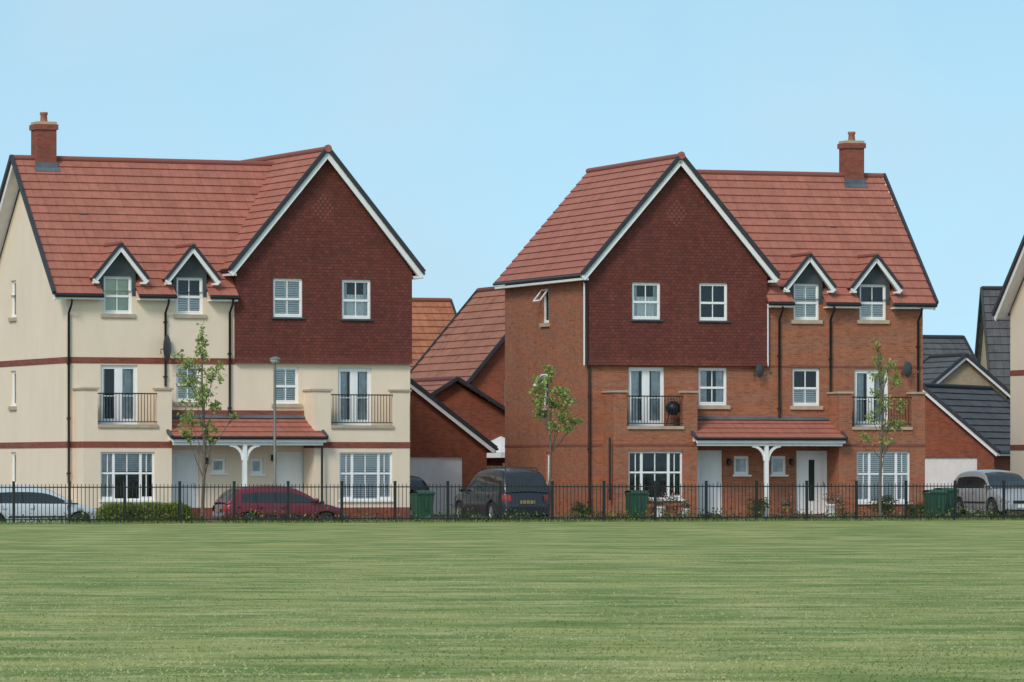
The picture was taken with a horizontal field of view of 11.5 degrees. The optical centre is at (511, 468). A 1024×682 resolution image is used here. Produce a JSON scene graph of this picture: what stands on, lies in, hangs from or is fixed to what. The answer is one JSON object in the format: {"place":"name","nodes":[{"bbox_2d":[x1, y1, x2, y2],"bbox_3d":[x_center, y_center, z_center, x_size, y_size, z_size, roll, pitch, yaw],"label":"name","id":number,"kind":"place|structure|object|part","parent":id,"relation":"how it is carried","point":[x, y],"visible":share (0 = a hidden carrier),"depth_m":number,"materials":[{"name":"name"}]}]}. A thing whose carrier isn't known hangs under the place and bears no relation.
{"place":"outdoors","nodes":[
{"label":"outdoors","id":0,"kind":"place"},
{"bbox_2d":[0,517,1023,681],"bbox_3d":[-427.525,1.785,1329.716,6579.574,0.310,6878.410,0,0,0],"label":"ground","id":1,"kind":"structure","parent":0,"point":[812,542],"depth_m":65.24,"materials":[{"name":"green plant"}]},
{"bbox_2d":[0,485,100,523],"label":"parked car","id":2,"kind":"object","parent":1,"relation":"on","point":[39,503],"visible":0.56,"depth_m":152.24,"materials":[{"name":"grey paint"}]},
{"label":"side window","id":3,"kind":"part","parent":2,"relation":"part of","materials":[{"name":"grey glass"}]},
{"bbox_2d":[96,501,193,523],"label":"hedge","id":4,"kind":"object","parent":1,"relation":"on","point":[164,509],"visible":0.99,"depth_m":151.72,"materials":[{"name":"green plant"}]},
{"bbox_2d":[171,321,237,518],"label":"young tree","id":5,"kind":"object","parent":1,"relation":"on","point":[198,396],"visible":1,"depth_m":160.35,"materials":[{"name":"green plant"}]},
{"bbox_2d":[0,112,425,518],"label":"house","id":6,"kind":"structure","parent":1,"relation":"on","point":[121,278],"depth_m":168.57,"materials":[{"name":"paint"}]},
{"bbox_2d":[8,280,16,321],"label":"window","id":7,"kind":"structure","parent":6,"relation":"in","point":[14,318],"depth_m":171.27,"materials":[{"name":"white plastic"}]},
{"bbox_2d":[8,371,16,409],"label":"window","id":8,"kind":"structure","parent":6,"relation":"in","point":[14,407],"depth_m":171.27,"materials":[{"name":"white plastic"}]},
{"bbox_2d":[13,452,15,484],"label":"window","id":9,"kind":"structure","parent":6,"relation":"in","point":[14,453],"depth_m":171.27,"materials":[{"name":"white plastic"}]},
{"bbox_2d":[101,276,135,317],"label":"window","id":10,"kind":"structure","parent":6,"relation":"in","point":[117,304],"depth_m":166.53,"materials":[{"name":"white plastic"}]},
{"bbox_2d":[101,365,136,423],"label":"window","id":11,"kind":"structure","parent":6,"relation":"in","point":[114,378],"depth_m":166.70,"materials":[{"name":"white plastic"}]},
{"bbox_2d":[99,452,155,501],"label":"window","id":12,"kind":"structure","parent":6,"relation":"in","point":[134,468],"depth_m":165.72,"materials":[{"name":"white plastic"}]},
{"bbox_2d":[172,450,197,507],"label":"door","id":13,"kind":"structure","parent":6,"relation":"in","point":[184,464],"depth_m":167.43,"materials":[{"name":"white plastic"}]},
{"bbox_2d":[173,365,200,405],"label":"window","id":14,"kind":"structure","parent":6,"relation":"in","point":[179,395],"depth_m":167.43,"materials":[{"name":"white plastic"}]},
{"bbox_2d":[173,277,206,317],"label":"window","id":15,"kind":"structure","parent":6,"relation":"in","point":[188,304],"depth_m":167.59,"materials":[{"name":"white plastic"}]},
{"bbox_2d":[210,458,227,474],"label":"window","id":16,"kind":"structure","parent":6,"relation":"in","point":[218,464],"depth_m":167.88,"materials":[{"name":"white plastic"}]},
{"bbox_2d":[249,458,265,475],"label":"window","id":17,"kind":"structure","parent":6,"relation":"in","point":[256,463],"depth_m":168.45,"materials":[{"name":"white plastic"}]},
{"bbox_2d":[271,367,301,407],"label":"window","id":18,"kind":"structure","parent":6,"relation":"in","point":[286,377],"depth_m":168.83,"materials":[{"name":"white plastic"}]},
{"bbox_2d":[271,278,304,318],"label":"window","id":19,"kind":"structure","parent":6,"relation":"in","point":[287,293],"depth_m":168.74,"materials":[{"name":"white plastic"}]},
{"bbox_2d":[277,452,303,491],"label":"door","id":20,"kind":"structure","parent":6,"relation":"in","point":[290,465],"depth_m":168.87,"materials":[{"name":"white plastic"}]},
{"bbox_2d":[338,368,370,424],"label":"window","id":21,"kind":"structure","parent":6,"relation":"in","point":[351,408],"depth_m":169.78,"materials":[{"name":"white plastic"}]},
{"bbox_2d":[340,279,372,320],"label":"window","id":22,"kind":"structure","parent":6,"relation":"in","point":[355,293],"depth_m":169.73,"materials":[{"name":"white plastic"}]},
{"bbox_2d":[338,452,393,501],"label":"window","id":23,"kind":"structure","parent":6,"relation":"in","point":[356,468],"depth_m":168.95,"materials":[{"name":"white plastic"}]},
{"bbox_2d":[270,356,280,484],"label":"street lamp","id":24,"kind":"object","parent":1,"relation":"on","point":[274,360],"visible":0.68,"depth_m":161.04,"materials":[{"name":"grey metal"}]},
{"bbox_2d":[212,485,344,522],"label":"parked car","id":25,"kind":"object","parent":1,"relation":"on","point":[263,499],"visible":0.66,"depth_m":154.85,"materials":[{"name":"red paint"}]},
{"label":"rear window","id":26,"kind":"part","parent":25,"relation":"part of","materials":[{"name":"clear glass"}]},
{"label":"side window","id":27,"kind":"part","parent":25,"relation":"part of","materials":[{"name":"grey glass"}]},
{"bbox_2d":[410,298,456,369],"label":"house","id":28,"kind":"structure","parent":1,"relation":"on","point":[432,318],"depth_m":214.87,"materials":[{"name":"tile"}]},
{"bbox_2d":[410,285,504,405],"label":"house","id":29,"kind":"structure","parent":1,"relation":"on","point":[467,345],"depth_m":196.81,"materials":[{"name":"red tile"}]},
{"bbox_2d":[411,376,504,465],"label":"extension","id":30,"kind":"object","parent":1,"relation":"on","point":[481,412],"visible":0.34,"depth_m":188.26,"materials":[{"name":"red brick"}]},
{"bbox_2d":[0,480,1023,523],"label":"fence","id":31,"kind":"object","parent":1,"relation":"on","point":[500,486],"visible":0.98,"depth_m":154.93,"materials":[{"name":"black metal"}]},
{"bbox_2d":[0,499,1023,523],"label":"verge plants","id":32,"kind":"object","parent":1,"relation":"on","point":[698,515],"visible":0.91,"depth_m":156.38,"materials":[{"name":"green plant"}]},
{"bbox_2d":[525,365,582,520],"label":"young tree","id":33,"kind":"object","parent":1,"relation":"on","point":[553,405],"visible":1,"depth_m":164.40,"materials":[{"name":"green plant"}]},
{"bbox_2d":[493,132,938,516],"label":"house","id":34,"kind":"structure","parent":1,"relation":"on","point":[742,318],"depth_m":174.06,"materials":[{"name":"red brick"}]},
{"bbox_2d":[539,288,549,326],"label":"window","id":35,"kind":"structure","parent":34,"relation":"in","point":[546,323],"depth_m":176.19,"materials":[{"name":"white plastic"}]},
{"bbox_2d":[542,376,549,409],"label":"window","id":36,"kind":"structure","parent":34,"relation":"in","point":[546,394],"depth_m":176.19,"materials":[{"name":"white plastic"}]},
{"bbox_2d":[546,453,548,484],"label":"window","id":37,"kind":"structure","parent":34,"relation":"in","point":[548,453],"depth_m":175.81,"materials":[{"name":"white plastic"}]},
{"bbox_2d":[629,367,663,425],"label":"window","id":38,"kind":"structure","parent":34,"relation":"in","point":[644,381],"depth_m":172.74,"materials":[{"name":"white plastic"}]},
{"bbox_2d":[630,282,662,320],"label":"window","id":39,"kind":"structure","parent":34,"relation":"in","point":[645,295],"depth_m":172.62,"materials":[{"name":"white plastic"}]},
{"bbox_2d":[629,451,683,500],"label":"window","id":40,"kind":"structure","parent":34,"relation":"in","point":[645,467],"depth_m":172.20,"materials":[{"name":"white plastic"}]},
{"bbox_2d":[665,399,680,425],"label":"barbecue","id":41,"kind":"object","parent":34,"relation":"on","point":[673,408],"visible":1,"depth_m":172.13,"materials":[{"name":"black metal"}]},
{"bbox_2d":[697,450,721,514],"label":"door","id":42,"kind":"structure","parent":34,"relation":"in","point":[709,462],"depth_m":173.42,"materials":[{"name":"white plastic"}]},
{"bbox_2d":[697,368,730,408],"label":"window","id":43,"kind":"structure","parent":34,"relation":"in","point":[712,381],"depth_m":173.55,"materials":[{"name":"white plastic"}]},
{"bbox_2d":[698,283,729,321],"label":"window","id":44,"kind":"structure","parent":34,"relation":"in","point":[712,296],"depth_m":173.80,"materials":[{"name":"white plastic"}]},
{"bbox_2d":[732,456,750,475],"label":"window","id":45,"kind":"structure","parent":34,"relation":"in","point":[740,462],"depth_m":173.84,"materials":[{"name":"white plastic"}]},
{"bbox_2d":[770,456,787,475],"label":"window","id":46,"kind":"structure","parent":34,"relation":"in","point":[777,462],"depth_m":174.31,"materials":[{"name":"white plastic"}]},
{"bbox_2d":[790,368,822,409],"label":"window","id":47,"kind":"structure","parent":34,"relation":"in","point":[805,381],"depth_m":174.70,"materials":[{"name":"white plastic"}]},
{"bbox_2d":[791,283,822,323],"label":"window","id":48,"kind":"structure","parent":34,"relation":"in","point":[805,295],"depth_m":174.61,"materials":[{"name":"white plastic"}]},
{"bbox_2d":[796,451,826,514],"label":"door","id":49,"kind":"structure","parent":34,"relation":"in","point":[811,466],"depth_m":174.65,"materials":[{"name":"white plastic"}]},
{"bbox_2d":[849,278,889,323],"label":"window","id":50,"kind":"structure","parent":34,"relation":"in","point":[871,311],"depth_m":175.51,"materials":[{"name":"white plastic"}]},
{"bbox_2d":[854,369,887,426],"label":"window","id":51,"kind":"structure","parent":34,"relation":"in","point":[862,383],"depth_m":175.38,"materials":[{"name":"white plastic"}]},
{"bbox_2d":[857,451,912,503],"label":"window","id":52,"kind":"structure","parent":34,"relation":"in","point":[895,469],"depth_m":174.57,"materials":[{"name":"white plastic"}]},
{"bbox_2d":[858,336,908,518],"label":"young tree","id":53,"kind":"object","parent":1,"relation":"on","point":[896,378],"visible":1,"depth_m":168.42,"materials":[{"name":"green plant"}]},
{"bbox_2d":[923,335,977,361],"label":"house","id":54,"kind":"structure","parent":1,"relation":"on","point":[938,344],"depth_m":224.37,"materials":[{"name":"grey tile"}]},
{"bbox_2d":[923,352,1009,400],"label":"house","id":55,"kind":"structure","parent":1,"relation":"on","point":[965,368],"depth_m":213.23,"materials":[{"name":"beige brick"}]},
{"bbox_2d":[975,286,1009,388],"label":"house","id":56,"kind":"structure","parent":1,"relation":"on","point":[992,348],"depth_m":237.06,"materials":[{"name":"grey tile"}]},
{"bbox_2d":[991,235,1023,512],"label":"house","id":57,"kind":"structure","parent":1,"relation":"on","point":[1010,301],"depth_m":187.86,"materials":[{"name":"cream render"},{"name":"white painted timber"},{"name":"grey slate tile"}]},
{"bbox_2d":[0,0,1023,353],"label":"sky","id":58,"kind":"structure","parent":0,"point":[466,124],"materials":[{"name":"blue"}]},
{"bbox_2d":[137,511,1022,522],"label":"driveway","id":59,"kind":"structure","parent":0,"point":[975,513],"depth_m":170.17,"materials":[{"name":"grey asphalt"}]},
{"bbox_2d":[410,476,428,509],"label":"parked car","id":60,"kind":"object","parent":59,"relation":"on","point":[415,480],"visible":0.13,"depth_m":175.36,"materials":[{"name":"black paint"}]},
{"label":"rear window","id":61,"kind":"part","parent":60,"relation":"part of","materials":[{"name":"grey glass"}]},
{"bbox_2d":[409,490,434,521],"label":"wheelie bin","id":62,"kind":"object","parent":59,"relation":"on","point":[413,496],"visible":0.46,"depth_m":163.71,"materials":[{"name":"green plastic"}]},
{"bbox_2d":[410,378,498,514],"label":"garage","id":63,"kind":"structure","parent":59,"relation":"on","point":[450,445],"depth_m":180.45,"materials":[{"name":"red brick"}]},
{"bbox_2d":[410,457,461,514],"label":"garage door","id":64,"kind":"structure","parent":63,"relation":"in","point":[433,470],"depth_m":180.51,"materials":[{"name":"white plastic"}]},
{"bbox_2d":[487,436,504,457],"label":"parasol","id":65,"kind":"object","parent":59,"relation":"on","point":[499,442],"visible":0.4,"depth_m":187.74,"materials":[{"name":"white fabric"}]},
{"bbox_2d":[487,463,504,469],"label":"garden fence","id":66,"kind":"object","parent":59,"relation":"on","point":[495,466],"visible":0.04,"depth_m":185.09,"materials":[{"name":"brown wood"}]},
{"bbox_2d":[454,467,547,520],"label":"parked car","id":67,"kind":"object","parent":59,"relation":"on","point":[518,476],"visible":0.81,"depth_m":163.91,"materials":[{"name":"black paint"}]},
{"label":"side window","id":68,"kind":"part","parent":67,"relation":"part of","materials":[{"name":"grey glass"}]},
{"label":"rear window","id":69,"kind":"part","parent":67,"relation":"part of","materials":[{"name":"grey glass"}]},
{"bbox_2d":[569,501,594,516],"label":"shrub","id":70,"kind":"object","parent":59,"relation":"on","point":[581,505],"visible":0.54,"depth_m":169.67,"materials":[{"name":"green plant"}]},
{"bbox_2d":[624,490,648,520],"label":"wheelie bin","id":71,"kind":"object","parent":59,"relation":"on","point":[636,498],"visible":0.5,"depth_m":166.22,"materials":[{"name":"green plastic"}]},
{"bbox_2d":[646,496,659,516],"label":"flower pot","id":72,"kind":"object","parent":59,"relation":"on","point":[649,507],"visible":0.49,"depth_m":170.48,"materials":[{"name":"ceramic"}]},
{"bbox_2d":[652,495,668,516],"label":"flower pot","id":73,"kind":"object","parent":59,"relation":"on","point":[660,508],"visible":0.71,"depth_m":170.43,"materials":[{"name":"white plastic"}]},
{"bbox_2d":[661,489,681,516],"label":"flower pot","id":74,"kind":"object","parent":59,"relation":"on","point":[671,505],"visible":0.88,"depth_m":170.70,"materials":[{"name":"ceramic"}]},
{"bbox_2d":[681,500,693,516],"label":"flower pot","id":75,"kind":"object","parent":59,"relation":"on","point":[687,503],"visible":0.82,"depth_m":170.77,"materials":[{"name":"white plastic"}]},
{"bbox_2d":[744,497,771,516],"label":"shrub","id":76,"kind":"object","parent":59,"relation":"on","point":[763,508],"visible":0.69,"depth_m":172.06,"materials":[{"name":"green plant"}]},
{"bbox_2d":[782,494,798,516],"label":"flower pot","id":77,"kind":"object","parent":59,"relation":"on","point":[788,502],"visible":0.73,"depth_m":172.47,"materials":[{"name":"ceramic"}]},
{"bbox_2d":[822,485,839,515],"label":"flower pot","id":78,"kind":"object","parent":59,"relation":"on","point":[833,505],"visible":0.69,"depth_m":172.88,"materials":[{"name":"white ceramic"}]},
{"bbox_2d":[832,495,847,514],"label":"flower pot","id":79,"kind":"object","parent":59,"relation":"on","point":[840,502],"visible":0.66,"depth_m":172.79,"materials":[{"name":"ceramic"}]},
{"bbox_2d":[866,495,897,515],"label":"shrub","id":80,"kind":"object","parent":59,"relation":"on","point":[885,507],"visible":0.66,"depth_m":173.51,"materials":[{"name":"green plant"}]},
{"bbox_2d":[899,501,924,515],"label":"shrub","id":81,"kind":"object","parent":59,"relation":"on","point":[913,510],"visible":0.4,"depth_m":173.89,"materials":[{"name":"green plant"}]},
{"bbox_2d":[922,489,947,518],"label":"wheelie bin","id":82,"kind":"object","parent":59,"relation":"on","point":[933,499],"visible":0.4,"depth_m":169.91,"materials":[{"name":"green plastic"}]},
{"bbox_2d":[934,487,957,518],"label":"wheelie bin","id":83,"kind":"object","parent":59,"relation":"on","point":[948,500],"visible":0.38,"depth_m":170.89,"materials":[{"name":"green plastic"}]},
{"bbox_2d":[923,383,1009,489],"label":"garage","id":84,"kind":"structure","parent":59,"relation":"on","point":[967,427],"depth_m":196.81,"materials":[{"name":"red brick"}]},
{"bbox_2d":[925,457,976,489],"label":"garage door","id":85,"kind":"structure","parent":84,"relation":"in","point":[940,470],"depth_m":196.70,"materials":[{"name":"white plastic"}]},
{"bbox_2d":[953,469,1023,515],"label":"parked car","id":86,"kind":"object","parent":59,"relation":"on","point":[981,477],"visible":0.78,"depth_m":172.96,"materials":[{"name":"grey paint"}]},
{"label":"side window","id":87,"kind":"part","parent":86,"relation":"part of","materials":[{"name":"black glass"}]}
]}

